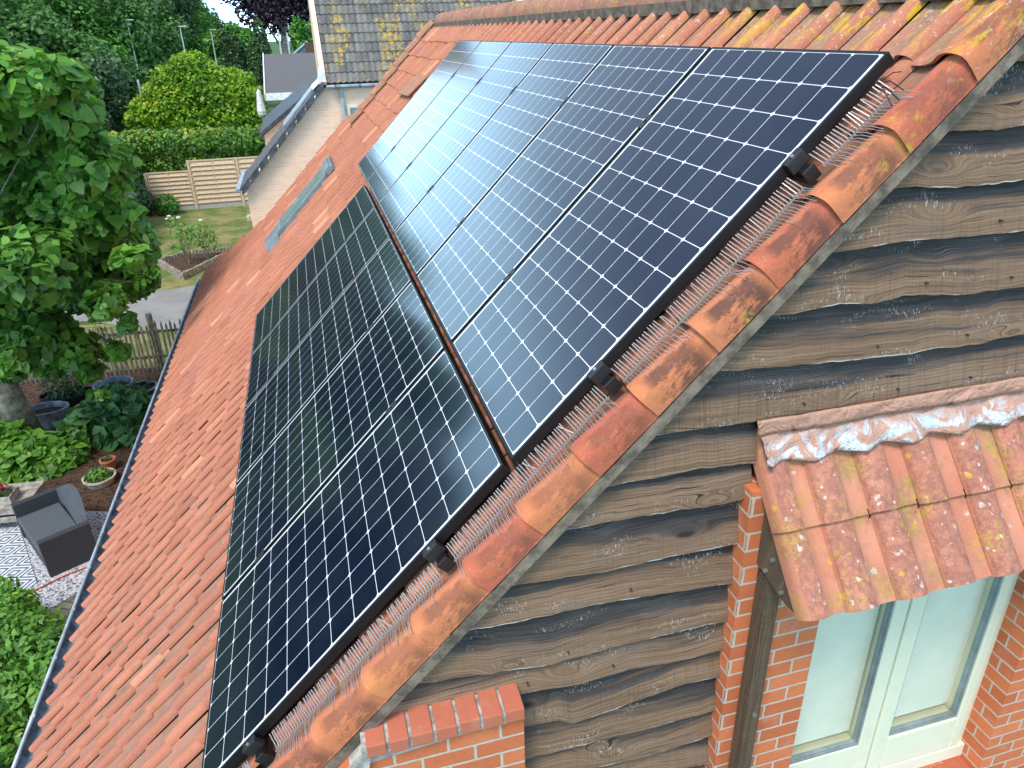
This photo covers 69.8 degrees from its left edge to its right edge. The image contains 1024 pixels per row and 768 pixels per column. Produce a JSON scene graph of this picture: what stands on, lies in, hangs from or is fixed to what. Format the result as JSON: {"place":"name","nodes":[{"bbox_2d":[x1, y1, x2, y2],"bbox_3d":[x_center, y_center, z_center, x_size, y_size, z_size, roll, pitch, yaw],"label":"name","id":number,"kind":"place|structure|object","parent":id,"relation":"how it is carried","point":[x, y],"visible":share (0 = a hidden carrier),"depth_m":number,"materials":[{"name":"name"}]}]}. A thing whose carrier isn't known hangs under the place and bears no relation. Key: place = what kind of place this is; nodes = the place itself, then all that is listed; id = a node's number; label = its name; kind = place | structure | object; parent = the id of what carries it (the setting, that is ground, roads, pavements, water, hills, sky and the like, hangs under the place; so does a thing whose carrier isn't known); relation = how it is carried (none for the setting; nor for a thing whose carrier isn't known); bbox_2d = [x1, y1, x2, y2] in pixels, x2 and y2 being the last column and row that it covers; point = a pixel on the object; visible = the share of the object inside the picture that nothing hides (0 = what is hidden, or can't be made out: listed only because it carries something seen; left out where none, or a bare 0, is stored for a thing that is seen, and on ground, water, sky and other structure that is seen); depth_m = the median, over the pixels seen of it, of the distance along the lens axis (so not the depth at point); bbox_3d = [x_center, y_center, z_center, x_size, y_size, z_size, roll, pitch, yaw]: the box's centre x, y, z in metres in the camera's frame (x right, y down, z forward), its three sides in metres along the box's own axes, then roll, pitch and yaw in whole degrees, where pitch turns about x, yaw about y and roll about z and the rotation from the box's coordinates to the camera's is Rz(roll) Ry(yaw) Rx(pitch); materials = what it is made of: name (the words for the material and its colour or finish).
{"place":"outdoors","nodes":[
{"label":"outdoors","id":0,"kind":"place"},
{"bbox_2d":[0,594,76,767],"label":"paved path","id":1,"kind":"structure","parent":0,"point":[66,606],"depth_m":9.73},
{"bbox_2d":[65,285,194,328],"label":"driveway","id":2,"kind":"structure","parent":0,"point":[164,306],"depth_m":20.57,"materials":[{"name":"concrete"}]},
{"bbox_2d":[79,41,291,324],"bbox_3d":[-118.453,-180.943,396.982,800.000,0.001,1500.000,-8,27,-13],"label":"ground","id":3,"kind":"structure","parent":0,"point":[275,49],"depth_m":66.50,"materials":[{"name":"green plant"}]},
{"bbox_2d":[0,21,11,38],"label":"woodland tree","id":4,"kind":"object","parent":3,"relation":"on","point":[1,25],"visible":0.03,"depth_m":33.38,"materials":[{"name":"green plant"}]},
{"bbox_2d":[0,0,22,19],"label":"woodland tree","id":5,"kind":"object","parent":3,"relation":"on","point":[12,3],"visible":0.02,"depth_m":49.19,"materials":[{"name":"green plant"}]},
{"bbox_2d":[0,575,69,767],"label":"garden shrub","id":6,"kind":"object","parent":3,"relation":"on","point":[24,669],"visible":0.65,"depth_m":7.89,"materials":[{"name":"green plant"}]},
{"bbox_2d":[0,0,73,40],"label":"woodland tree","id":7,"kind":"object","parent":3,"relation":"on","point":[31,4],"visible":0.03,"depth_m":50.95,"materials":[{"name":"green plant"}]},
{"bbox_2d":[0,511,107,607],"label":"gravel patio","id":8,"kind":"structure","parent":3,"relation":"on","point":[58,591],"depth_m":10.33,"materials":[{"name":"gravel"}]},
{"bbox_2d":[0,525,36,596],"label":"outdoor rug","id":9,"kind":"object","parent":8,"relation":"on","point":[14,559],"visible":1,"depth_m":10.67,"materials":[{"name":"fabric"}]},
{"bbox_2d":[11,484,95,577],"bbox_3d":[-6.709,2.022,10.798,1.400,0.830,0.750,22,35,40],"label":"armchair","id":10,"kind":"object","parent":8,"relation":"on","point":[55,528],"visible":0.91,"depth_m":10.65,"materials":[{"name":"fabric"}]},
{"bbox_2d":[34,566,87,590],"bbox_3d":[-6.155,2.653,10.392,0.093,0.020,2.026,21,34,38],"label":"edging","id":11,"kind":"object","parent":8,"relation":"on","point":[60,577],"visible":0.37,"depth_m":10.27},
{"bbox_2d":[0,5,112,78],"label":"woodland tree","id":12,"kind":"object","parent":3,"relation":"on","point":[32,30],"visible":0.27,"depth_m":45.91,"materials":[{"name":"green plant"}]},
{"bbox_2d":[3,0,151,68],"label":"woodland tree","id":13,"kind":"object","parent":3,"relation":"on","point":[71,5],"visible":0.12,"depth_m":55.83,"materials":[{"name":"green plant"}]},
{"bbox_2d":[0,367,160,516],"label":"mulch bed","id":14,"kind":"object","parent":3,"relation":"on","point":[98,499],"depth_m":12.95,"materials":[{"name":"brown soil"}]},
{"bbox_2d":[0,480,45,522],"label":"garden table","id":15,"kind":"object","parent":14,"relation":"on","point":[28,489],"visible":0.31,"depth_m":11.52,"materials":[{"name":"grey wood"}]},
{"bbox_2d":[0,483,20,505],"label":"flower box","id":16,"kind":"object","parent":15,"relation":"on","point":[13,492],"visible":0.99,"depth_m":11.28,"materials":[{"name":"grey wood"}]},
{"bbox_2d":[0,419,93,483],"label":"green hydrangea","id":17,"kind":"object","parent":14,"relation":"on","point":[28,454],"visible":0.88,"depth_m":12.83,"materials":[{"name":"green plant"}]},
{"bbox_2d":[31,401,69,428],"bbox_3d":[-9.109,0.629,14.409,0.840,0.360,0.585,-8,27,-13],"label":"oval tub","id":18,"kind":"object","parent":14,"relation":"on","point":[47,413],"visible":0.66,"depth_m":14.36,"materials":[{"name":"plastic"}]},
{"bbox_2d":[38,371,92,407],"bbox_3d":[-9.153,0.120,15.038,1.040,1.185,0.621,-8,27,-13],"label":"fabric planter","id":19,"kind":"object","parent":14,"relation":"on","point":[72,395],"visible":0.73,"depth_m":14.93,"materials":[{"name":"black plastic"}]},
{"bbox_2d":[0,27,161,430],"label":"linden tree","id":20,"kind":"object","parent":14,"relation":"on","point":[67,180],"visible":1,"depth_m":10.68,"materials":[{"name":"green plant"}]},
{"bbox_2d":[81,466,116,489],"bbox_3d":[-6.999,1.557,12.436,0.530,0.297,0.527,-8,27,-13],"label":"planted bowl","id":21,"kind":"object","parent":14,"relation":"on","point":[100,477],"visible":1,"depth_m":12.35,"materials":[{"name":"plant"}]},
{"bbox_2d":[20,313,180,383],"bbox_3d":[-9.940,-0.728,16.093,6.158,1.380,0.189,-5,26,-7],"label":"picket fence","id":22,"kind":"object","parent":14,"relation":"on","point":[158,355],"visible":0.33,"depth_m":16.27,"materials":[{"name":"wood"}]},
{"bbox_2d":[51,382,151,451],"bbox_3d":[-7.714,0.734,14.079,1.923,1.106,1.936,-8,27,-13],"label":"rhubarb plant","id":23,"kind":"object","parent":14,"relation":"on","point":[114,420],"visible":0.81,"depth_m":13.86,"materials":[{"name":"green plant"}]},
{"bbox_2d":[99,455,115,468],"bbox_3d":[-7.054,1.377,12.827,0.270,0.284,0.269,-8,27,-13],"label":"terracotta pot","id":24,"kind":"object","parent":14,"relation":"on","point":[108,461],"visible":0.83,"depth_m":12.78,"materials":[{"name":"ceramic"}]},
{"bbox_2d":[94,322,127,375],"bbox_3d":[-8.260,-0.562,15.318,0.591,1.675,0.398,-8,27,-13],"label":"thin sapling","id":25,"kind":"object","parent":14,"relation":"on","point":[104,339],"visible":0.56,"depth_m":15.14,"materials":[{"name":"plant"}]},
{"bbox_2d":[92,375,132,389],"bbox_3d":[-8.225,0.174,15.229,0.760,0.420,0.756,-8,27,-13],"label":"round tub","id":26,"kind":"object","parent":14,"relation":"on","point":[123,380],"visible":0.26,"depth_m":15.38,"materials":[{"name":"plastic"}]},
{"bbox_2d":[129,377,156,395],"bbox_3d":[-7.612,0.144,15.114,0.600,0.543,0.597,-8,27,-13],"label":"black pot","id":27,"kind":"object","parent":14,"relation":"on","point":[149,385],"visible":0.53,"depth_m":15.11,"materials":[{"name":"plastic"}]},
{"bbox_2d":[22,324,175,380],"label":"grass verge","id":28,"kind":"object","parent":3,"relation":"on","point":[107,326],"depth_m":18.20,"materials":[{"name":"plant"}]},
{"bbox_2d":[77,50,130,128],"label":"woodland tree","id":29,"kind":"object","parent":3,"relation":"on","point":[114,95],"visible":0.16,"depth_m":45.26,"materials":[{"name":"green plant"}]},
{"bbox_2d":[103,110,113,132],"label":"woodland tree","id":30,"kind":"object","parent":3,"relation":"on","point":[108,126],"visible":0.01,"depth_m":41.27,"materials":[{"name":"green plant"}]},
{"bbox_2d":[46,0,175,129],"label":"woodland tree","id":31,"kind":"object","parent":3,"relation":"on","point":[120,7],"visible":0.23,"depth_m":58.47,"materials":[{"name":"green plant"}]},
{"bbox_2d":[80,36,163,134],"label":"woodland tree","id":32,"kind":"object","parent":3,"relation":"on","point":[133,69],"visible":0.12,"depth_m":51.93,"materials":[{"name":"green plant"}]},
{"bbox_2d":[125,19,152,130],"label":"street lamp","id":33,"kind":"object","parent":3,"relation":"on","point":[132,43],"visible":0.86,"depth_m":57.28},
{"bbox_2d":[118,133,167,172],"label":"back hedge","id":34,"kind":"object","parent":3,"relation":"on","point":[142,147],"visible":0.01,"depth_m":40.25,"materials":[{"name":"green plant"}]},
{"bbox_2d":[109,0,192,75],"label":"woodland tree","id":35,"kind":"object","parent":3,"relation":"on","point":[172,43],"visible":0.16,"depth_m":64.39,"materials":[{"name":"green plant"}]},
{"bbox_2d":[147,0,210,105],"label":"woodland tree","id":36,"kind":"object","parent":3,"relation":"on","point":[201,9],"visible":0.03,"depth_m":78.96,"materials":[{"name":"green plant"}]},
{"bbox_2d":[165,0,198,39],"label":"woodland tree","id":37,"kind":"object","parent":3,"relation":"on","point":[183,7],"visible":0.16,"depth_m":73.94,"materials":[{"name":"green plant"}]},
{"bbox_2d":[178,26,186,49],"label":"street lamp","id":38,"kind":"object","parent":3,"relation":"on","point":[181,35],"visible":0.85,"depth_m":57.28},
{"bbox_2d":[107,123,265,200],"bbox_3d":[-13.884,-10.308,34.157,13.626,3.468,2.982,-8,27,-13],"label":"laurel hedge","id":39,"kind":"object","parent":3,"relation":"on","point":[250,141],"visible":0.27,"depth_m":33.35,"materials":[{"name":"green plant"}]},
{"bbox_2d":[122,49,268,157],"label":"yellow green tree","id":40,"kind":"object","parent":3,"relation":"on","point":[194,82],"visible":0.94,"depth_m":42.56,"materials":[{"name":"green plant"}]},
{"bbox_2d":[175,12,216,69],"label":"woodland tree","id":41,"kind":"object","parent":3,"relation":"on","point":[196,42],"visible":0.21,"depth_m":76.68,"materials":[{"name":"green plant"}]},
{"bbox_2d":[199,1,221,27],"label":"woodland tree","id":42,"kind":"object","parent":3,"relation":"on","point":[214,10],"visible":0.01,"depth_m":82.23,"materials":[{"name":"green plant"}]},
{"bbox_2d":[209,29,217,64],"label":"street lamp","id":43,"kind":"object","parent":3,"relation":"on","point":[213,45],"visible":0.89,"depth_m":71.81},
{"bbox_2d":[206,12,227,52],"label":"woodland tree","id":44,"kind":"object","parent":3,"relation":"on","point":[220,24],"visible":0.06,"depth_m":86.08,"materials":[{"name":"green plant"}]},
{"bbox_2d":[203,21,258,71],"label":"bushy tree","id":45,"kind":"object","parent":3,"relation":"on","point":[245,35],"visible":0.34,"depth_m":72.91,"materials":[{"name":"green plant"}]},
{"bbox_2d":[217,28,247,75],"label":"cypress","id":46,"kind":"object","parent":3,"relation":"on","point":[234,55],"visible":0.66,"depth_m":66.89,"materials":[{"name":"green plant"}]},
{"bbox_2d":[245,14,271,87],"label":"cypress","id":47,"kind":"object","parent":3,"relation":"on","point":[254,59],"visible":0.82,"depth_m":67.44,"materials":[{"name":"green plant"}]},
{"bbox_2d":[256,89,266,119],"bbox_3d":[-12.812,-12.985,38.177,0.466,4.381,0.473,-8,27,-13],"label":"closed parasol","id":48,"kind":"object","parent":3,"relation":"on","point":[261,109],"visible":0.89,"depth_m":37.42,"materials":[{"name":"white fabric"}]},
{"bbox_2d":[219,0,310,53],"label":"copper beech","id":49,"kind":"object","parent":3,"relation":"on","point":[279,14],"visible":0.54,"depth_m":79.26,"materials":[{"name":"purple plant"}]},
{"bbox_2d":[277,29,281,53],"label":"utility pole","id":50,"kind":"object","parent":3,"relation":"on","point":[279,41],"visible":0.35,"depth_m":53.98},
{"bbox_2d":[262,53,325,101],"bbox_3d":[-9.244,-13.758,37.702,6.060,6.003,6.070,-8,27,-13],"label":"bungalow","id":51,"kind":"object","parent":3,"relation":"on","point":[285,76],"visible":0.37,"depth_m":36.24,"materials":[{"name":"white paint"}]},
{"bbox_2d":[288,16,312,52],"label":"bushy tree","id":52,"kind":"object","parent":3,"relation":"on","point":[299,35],"visible":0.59,"depth_m":62.47,"materials":[{"name":"green plant"}]},
{"bbox_2d":[236,0,521,227],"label":"neighbour house","id":53,"kind":"structure","parent":3,"relation":"on","point":[360,46],"depth_m":19.49,"materials":[{"name":"brick"}]},
{"bbox_2d":[347,104,357,115],"bbox_3d":[-4.200,-6.913,19.566,0.270,1.000,0.040,-8,27,-13],"label":"window","id":54,"kind":"structure","parent":53,"relation":"in","point":[348,106],"depth_m":19.35,"materials":[{"name":"white paint"}]},
{"bbox_2d":[11,0,1023,767],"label":"brick house","id":55,"kind":"structure","parent":3,"relation":"on","point":[771,512],"depth_m":2.59,"materials":[{"name":"ceramic"}]},
{"bbox_2d":[255,728,273,765],"bbox_3d":[-1.586,0.237,4.987,0.048,0.085,5.401,-48,28,8],"label":"mounting rail","id":56,"kind":"object","parent":55,"relation":"attached to","point":[264,755],"visible":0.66,"depth_m":2.64,"materials":[{"name":"black metal"}]},
{"bbox_2d":[242,734,263,756],"bbox_3d":[-0.933,1.299,2.641,0.068,0.049,0.033,-48,28,8],"label":"end clamp","id":57,"kind":"object","parent":56,"relation":"attached to","point":[253,745],"visible":1,"depth_m":2.63,"materials":[{"name":"black metal"}]},
{"bbox_2d":[255,550,264,563],"bbox_3d":[-1.218,0.852,3.582,0.070,0.046,0.036,-48,28,8],"label":"clamp","id":58,"kind":"object","parent":56,"relation":"attached to","point":[258,558],"visible":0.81,"depth_m":3.57,"materials":[{"name":"grey metal"}]},
{"bbox_2d":[251,184,377,354],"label":"solar panel","id":59,"kind":"object","parent":56,"relation":"attached to","point":[320,254],"visible":0.77,"depth_m":6.70,"materials":[{"name":"black glass"}]},
{"bbox_2d":[245,207,393,408],"bbox_3d":[-1.559,-0.641,5.827,1.690,0.041,1.046,-48,28,8],"label":"solar panel","id":60,"kind":"object","parent":56,"relation":"attached to","point":[364,243],"visible":0.8,"depth_m":5.76,"materials":[{"name":"black glass"}]},
{"bbox_2d":[236,237,415,484],"bbox_3d":[-1.278,-0.200,4.899,1.690,0.041,1.046,-48,28,8],"label":"solar panel","id":61,"kind":"object","parent":56,"relation":"on","point":[377,286],"visible":0.77,"depth_m":4.82,"materials":[{"name":"black glass"}]},
{"bbox_2d":[222,281,450,599],"bbox_3d":[-0.997,0.241,3.970,1.690,0.041,1.046,-48,28,8],"label":"solar panel","id":62,"kind":"object","parent":56,"relation":"on","point":[392,355],"visible":0.8,"depth_m":3.87,"materials":[{"name":"black glass"}]},
{"bbox_2d":[201,348,510,767],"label":"solar panel","id":63,"kind":"object","parent":56,"relation":"on","point":[335,568],"visible":1,"depth_m":2.90,"materials":[{"name":"black glass"}]},
{"bbox_2d":[264,156,334,251],"bbox_3d":[-2.939,-2.436,10.093,1.541,0.142,0.924,-48,28,8],"label":"roof window","id":64,"kind":"structure","parent":55,"relation":"in","point":[328,167],"depth_m":9.96,"materials":[{"name":"clear glass"}]},
{"bbox_2d":[269,673,336,761],"bbox_3d":[-0.733,1.185,2.563,0.344,0.048,0.158,-48,28,9],"label":"bird spike strip","id":65,"kind":"object","parent":55,"relation":"on","point":[297,727],"visible":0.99,"depth_m":2.59,"materials":[{"name":"metal"}]},
{"bbox_2d":[331,615,392,698],"bbox_3d":[-0.513,0.944,2.511,0.284,0.046,0.158,-48,28,7],"label":"bird spike strip","id":66,"kind":"object","parent":55,"relation":"on","point":[364,657],"visible":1,"depth_m":2.54,"materials":[{"name":"metal"}]},
{"bbox_2d":[379,563,442,645],"bbox_3d":[-0.336,0.752,2.470,0.284,0.048,0.158,-47,28,10],"label":"bird spike strip","id":67,"kind":"object","parent":55,"relation":"on","point":[415,603],"visible":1,"depth_m":2.50,"materials":[{"name":"metal"}]},
{"bbox_2d":[436,538,455,572],"bbox_3d":[-0.921,-0.496,4.841,0.048,0.085,5.401,-48,28,8],"label":"mounting rail","id":68,"kind":"object","parent":55,"relation":"attached to","point":[445,562],"visible":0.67,"depth_m":2.48,"materials":[{"name":"black metal"}]},
{"bbox_2d":[386,401,396,414],"bbox_3d":[-0.553,0.120,3.435,0.070,0.046,0.036,-48,28,8],"label":"clamp","id":69,"kind":"object","parent":68,"relation":"attached to","point":[391,407],"visible":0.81,"depth_m":3.42,"materials":[{"name":"grey metal"}]},
{"bbox_2d":[422,539,445,562],"bbox_3d":[-0.268,0.567,2.495,0.068,0.049,0.033,-48,28,8],"label":"end clamp","id":70,"kind":"object","parent":68,"relation":"attached to","point":[433,551],"visible":1,"depth_m":2.48,"materials":[{"name":"black metal"}]},
{"bbox_2d":[369,187,523,474],"bbox_3d":[-0.670,-0.801,4.768,0.022,0.025,5.310,-8,27,-13],"label":"cable pair","id":71,"kind":"object","parent":55,"relation":"on","point":[515,464],"visible":0.42,"depth_m":3.06,"materials":[{"name":"black plastic"}]},
{"bbox_2d":[446,500,506,577],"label":"bird spike strip","id":72,"kind":"object","parent":55,"relation":"on","point":[476,537],"visible":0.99,"depth_m":2.46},
{"bbox_2d":[489,445,559,524],"bbox_3d":[0.036,0.333,2.393,0.264,0.046,0.158,-48,28,8],"label":"bird spike strip","id":73,"kind":"object","parent":55,"relation":"on","point":[525,482],"visible":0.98,"depth_m":2.43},
{"bbox_2d":[541,386,618,469],"bbox_3d":[0.223,0.135,2.351,0.295,0.047,0.158,-48,28,8],"label":"bird spike strip","id":74,"kind":"object","parent":55,"relation":"on","point":[578,429],"visible":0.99,"depth_m":2.39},
{"bbox_2d":[602,373,622,395],"bbox_3d":[-0.513,-1.321,5.184,0.048,0.085,6.467,-48,28,8],"label":"mounting rail","id":75,"kind":"object","parent":55,"relation":"attached to","point":[612,384],"visible":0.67,"depth_m":2.36,"materials":[{"name":"black metal"}]},
{"bbox_2d":[358,40,481,180],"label":"solar panel","id":76,"kind":"object","parent":75,"relation":"on","point":[419,102],"visible":0.81,"depth_m":7.36,"materials":[{"name":"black glass"}]},
{"bbox_2d":[503,268,515,282],"bbox_3d":[0.000,-0.478,3.300,0.070,0.046,0.036,-48,28,8],"label":"clamp","id":77,"kind":"object","parent":75,"relation":"attached to","point":[509,275],"visible":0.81,"depth_m":3.29,"materials":[{"name":"grey metal"}]},
{"bbox_2d":[587,360,611,385],"bbox_3d":[0.281,-0.038,2.374,0.068,0.049,0.033,-48,28,8],"label":"end clamp","id":78,"kind":"object","parent":75,"relation":"attached to","point":[599,372],"visible":1,"depth_m":2.36,"materials":[{"name":"black metal"}]},
{"bbox_2d":[611,321,686,382],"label":"bird spike strip","id":79,"kind":"object","parent":55,"relation":"on","point":[647,354],"visible":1,"depth_m":2.33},
{"bbox_2d":[660,257,751,337],"bbox_3d":[0.594,-0.270,2.261,0.287,0.048,0.158,-48,28,9],"label":"bird spike strip","id":80,"kind":"object","parent":55,"relation":"on","point":[702,297],"visible":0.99,"depth_m":2.29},
{"bbox_2d":[719,178,817,272],"bbox_3d":[0.782,-0.482,2.227,0.319,0.047,0.158,-48,28,7],"label":"bird spike strip","id":81,"kind":"object","parent":55,"relation":"on","point":[773,221],"visible":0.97,"depth_m":2.26,"materials":[{"name":"metal"}]},
{"bbox_2d":[788,163,821,185],"bbox_3d":[0.072,-1.965,5.055,0.048,0.085,6.467,-48,28,8],"label":"mounting rail","id":82,"kind":"object","parent":55,"relation":"attached to","point":[809,174],"visible":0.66,"depth_m":2.23,"materials":[{"name":"black metal"}]},
{"bbox_2d":[366,41,511,202],"bbox_3d":[-0.687,-2.340,6.489,1.690,0.040,1.046,-48,28,8],"label":"solar panel","id":83,"kind":"object","parent":82,"relation":"attached to","point":[453,94],"visible":0.74,"depth_m":6.43,"materials":[{"name":"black glass"}]},
{"bbox_2d":[378,42,552,232],"bbox_3d":[-0.406,-1.899,5.560,1.690,0.040,1.046,-48,28,8],"label":"solar panel","id":84,"kind":"object","parent":82,"relation":"attached to","point":[514,64],"visible":0.71,"depth_m":5.49,"materials":[{"name":"blue glass"}]},
{"bbox_2d":[394,43,613,275],"bbox_3d":[-0.125,-1.459,4.631,1.690,0.040,1.046,-48,28,8],"label":"solar panel","id":85,"kind":"object","parent":82,"relation":"attached to","point":[519,120],"visible":0.8,"depth_m":4.55,"materials":[{"name":"blue glass"}]},
{"bbox_2d":[416,44,710,342],"bbox_3d":[0.156,-1.018,3.702,1.690,0.040,1.046,-48,28,8],"label":"solar panel","id":86,"kind":"object","parent":82,"relation":"attached to","point":[570,153],"visible":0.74,"depth_m":3.60,"materials":[{"name":"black glass"}]},
{"bbox_2d":[638,114,651,128],"bbox_3d":[0.585,-1.122,3.171,0.070,0.046,0.036,-48,28,8],"label":"clamp","id":87,"kind":"object","parent":82,"relation":"attached to","point":[644,121],"visible":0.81,"depth_m":3.16,"materials":[{"name":"grey metal"}]},
{"bbox_2d":[451,47,894,463],"bbox_3d":[0.437,-0.577,2.774,1.690,0.040,1.046,-48,28,8],"label":"solar panel","id":88,"kind":"object","parent":82,"relation":"attached to","point":[686,183],"visible":1,"depth_m":2.62,"materials":[{"name":"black glass"}]},
{"bbox_2d":[781,148,809,174],"bbox_3d":[0.866,-0.682,2.245,0.068,0.049,0.033,-48,28,8],"label":"end clamp","id":89,"kind":"object","parent":82,"relation":"attached to","point":[795,161],"visible":1,"depth_m":2.23,"materials":[{"name":"black metal"}]},
{"bbox_2d":[809,81,920,166],"bbox_3d":[1.034,-0.762,2.166,0.294,0.047,0.158,-47,28,10],"label":"bird spike strip","id":90,"kind":"object","parent":55,"relation":"on","point":[858,130],"visible":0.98,"depth_m":2.19,"materials":[{"name":"metal"}]},
{"bbox_2d":[874,71,903,105],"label":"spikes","id":91,"kind":"object","parent":55,"relation":"attached to","point":[894,95],"visible":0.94,"depth_m":2.16,"materials":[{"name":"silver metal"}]},
{"bbox_2d":[789,572,1019,767],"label":"window","id":92,"kind":"structure","parent":55,"relation":"in","point":[893,684],"depth_m":3.46,"materials":[{"name":"green paint"}]},
{"bbox_2d":[146,205,252,290],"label":"lawn","id":93,"kind":"structure","parent":0,"point":[231,226],"depth_m":28.93,"materials":[{"name":"plant"}]},
{"bbox_2d":[83,152,160,249],"bbox_3d":[-15.606,-7.365,28.615,2.789,3.200,9.923,-8,27,-13],"label":"clipped hedge","id":94,"kind":"object","parent":93,"relation":"on","point":[140,191],"visible":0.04,"depth_m":30.49,"materials":[{"name":"green plant"}]},
{"bbox_2d":[155,192,179,215],"bbox_3d":[-14.691,-7.676,31.345,1.056,1.037,1.011,-8,27,-13],"label":"lawn bush","id":95,"kind":"object","parent":93,"relation":"on","point":[172,205],"visible":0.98,"depth_m":31.14,"materials":[{"name":"green plant"}]},
{"bbox_2d":[164,215,175,226],"bbox_3d":[-13.639,-6.493,29.278,0.492,0.503,0.450,14,30,29],"label":"white rose","id":96,"kind":"object","parent":93,"relation":"on","point":[168,216],"visible":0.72,"depth_m":29.20,"materials":[{"name":"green plant"}]},
{"bbox_2d":[158,246,232,280],"bbox_3d":[-10.786,-4.082,24.371,1.922,0.260,3.213,4,26,12],"label":"log edged bed","id":97,"kind":"object","parent":93,"relation":"on","point":[177,265],"visible":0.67,"depth_m":24.24,"materials":[{"name":"brown wood"}]},
{"bbox_2d":[167,216,196,264],"bbox_3d":[-10.652,-4.606,23.789,0.764,1.712,0.952,-24,33,-38],"label":"rose sapling","id":98,"kind":"object","parent":97,"relation":"in","point":[180,232],"visible":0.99,"depth_m":23.65,"materials":[{"name":"green plant"}]},
{"bbox_2d":[188,219,217,259],"bbox_3d":[-10.248,-4.724,24.324,0.980,1.439,0.836,-8,27,-13],"label":"rose sapling","id":99,"kind":"object","parent":97,"relation":"in","point":[200,236],"visible":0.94,"depth_m":24.23,"materials":[{"name":"green plant"}]},
{"bbox_2d":[143,156,257,211],"bbox_3d":[-12.867,-8.783,32.129,5.780,2.080,0.110,-8,27,-13],"label":"panel fence","id":100,"kind":"object","parent":93,"relation":"on","point":[205,183],"visible":0.66,"depth_m":31.96,"materials":[{"name":"brown wood"}]},
{"bbox_2d":[202,0,289,41],"label":"sky","id":101,"kind":"structure","parent":0,"point":[225,14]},
{"bbox_2d":[293,41,314,52],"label":"slate house","id":102,"kind":"structure","parent":0,"point":[308,47],"depth_m":45.45,"materials":[{"name":"brick"}]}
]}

